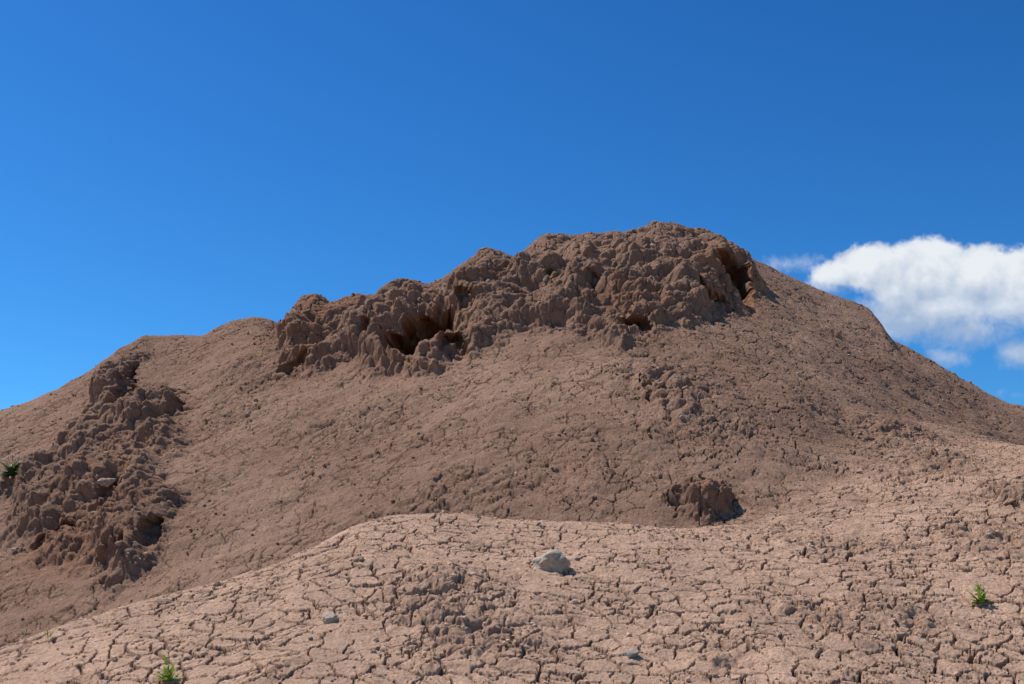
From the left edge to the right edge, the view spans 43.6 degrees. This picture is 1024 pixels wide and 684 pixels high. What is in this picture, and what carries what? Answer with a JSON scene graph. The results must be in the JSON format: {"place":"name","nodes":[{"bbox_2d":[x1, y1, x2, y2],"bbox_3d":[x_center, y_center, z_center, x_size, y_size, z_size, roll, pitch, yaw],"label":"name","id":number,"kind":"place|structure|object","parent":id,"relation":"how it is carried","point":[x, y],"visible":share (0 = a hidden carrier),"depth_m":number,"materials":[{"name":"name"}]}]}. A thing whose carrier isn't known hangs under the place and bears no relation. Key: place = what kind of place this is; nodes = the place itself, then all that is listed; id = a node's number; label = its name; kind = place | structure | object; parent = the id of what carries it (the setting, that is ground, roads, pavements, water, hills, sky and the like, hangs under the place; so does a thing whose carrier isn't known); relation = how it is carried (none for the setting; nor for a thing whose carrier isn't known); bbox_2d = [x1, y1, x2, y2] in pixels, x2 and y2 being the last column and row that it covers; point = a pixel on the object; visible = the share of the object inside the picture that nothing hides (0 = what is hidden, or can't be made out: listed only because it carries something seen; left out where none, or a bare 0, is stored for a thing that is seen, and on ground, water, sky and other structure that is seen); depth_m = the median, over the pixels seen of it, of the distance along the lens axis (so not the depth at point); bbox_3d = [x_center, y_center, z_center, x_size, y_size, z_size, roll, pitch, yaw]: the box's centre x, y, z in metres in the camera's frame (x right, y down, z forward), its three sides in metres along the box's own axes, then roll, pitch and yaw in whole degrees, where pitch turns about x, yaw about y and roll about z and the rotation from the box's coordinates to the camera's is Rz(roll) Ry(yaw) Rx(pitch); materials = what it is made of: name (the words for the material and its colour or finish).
{"place":"outdoors","nodes":[
{"label":"outdoors","id":0,"kind":"place"},
{"bbox_2d":[0,220,1023,683],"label":"clay mound","id":1,"kind":"object","parent":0,"point":[324,502],"visible":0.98,"depth_m":5.17,"materials":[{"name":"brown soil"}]},
{"bbox_2d":[0,454,24,477],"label":"flowering weed","id":2,"kind":"object","parent":1,"relation":"on","point":[12,468],"visible":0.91,"depth_m":6.65,"materials":[{"name":"green plant"}]},
{"bbox_2d":[96,478,115,486],"bbox_3d":[-1.911,0.658,6.015,0.110,0.044,0.060,-8,13,10],"label":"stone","id":3,"kind":"object","parent":1,"relation":"on","point":[106,482],"visible":1,"depth_m":6.00,"materials":[{"name":"grey stone"}]},
{"bbox_2d":[155,598,170,605],"bbox_3d":[-0.954,0.712,3.502,0.046,0.020,0.033,5,13,-13],"label":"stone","id":4,"kind":"object","parent":1,"relation":"on","point":[161,601],"visible":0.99,"depth_m":3.50,"materials":[{"name":"grey stone"}]},
{"bbox_2d":[150,655,179,681],"bbox_3d":[-0.771,0.734,2.882,0.067,0.060,0.080,-8,-17,27],"label":"weed plant","id":5,"kind":"object","parent":1,"relation":"on","point":[168,676],"visible":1,"depth_m":2.87,"materials":[{"name":"green plant"}]},
{"bbox_2d":[213,581,220,586],"bbox_3d":[-0.838,0.689,3.634,0.023,0.020,0.022,-13,11,14],"label":"stone","id":6,"kind":"object","parent":1,"relation":"on","point":[217,583],"visible":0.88,"depth_m":3.63,"materials":[{"name":"stone"}]},
{"bbox_2d":[322,612,339,623],"bbox_3d":[-0.445,0.683,3.154,0.046,0.035,0.033,3,-15,-10],"label":"stone","id":7,"kind":"object","parent":1,"relation":"on","point":[329,617],"visible":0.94,"depth_m":3.15,"materials":[{"name":"stone"}]},
{"bbox_2d":[353,556,364,561],"bbox_3d":[-0.426,0.607,3.574,0.037,0.021,0.020,0,-15,1],"label":"stone","id":8,"kind":"object","parent":1,"relation":"on","point":[358,559],"visible":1,"depth_m":3.57,"materials":[{"name":"stone"}]},
{"bbox_2d":[532,549,570,572],"bbox_3d":[0.110,0.628,3.619,0.111,0.087,0.086,-1,-15,3],"label":"stone","id":9,"kind":"object","parent":1,"relation":"on","point":[555,560],"visible":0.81,"depth_m":3.59,"materials":[{"name":"stone"}]},
{"bbox_2d":[624,650,639,657],"bbox_3d":[0.285,0.739,3.030,0.038,0.018,0.026,-13,13,4],"label":"stone","id":10,"kind":"object","parent":1,"relation":"on","point":[633,653],"visible":1,"depth_m":3.02,"materials":[{"name":"grey stone"}]},
{"bbox_2d":[967,584,994,604],"bbox_3d":[1.274,0.684,3.468,0.092,0.059,0.060,9,-18,-31],"label":"weed plant","id":11,"kind":"object","parent":1,"relation":"on","point":[981,597],"visible":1,"depth_m":3.46,"materials":[{"name":"green plant"}]},
{"bbox_2d":[0,0,1023,409],"label":"sky","id":12,"kind":"structure","parent":0,"point":[168,167],"materials":[{"name":"blue"}]},
{"bbox_2d":[811,236,1023,362],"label":"cloud","id":13,"kind":"structure","parent":0,"point":[953,292],"depth_m":1546.44,"materials":[{"name":"white"}]}
]}

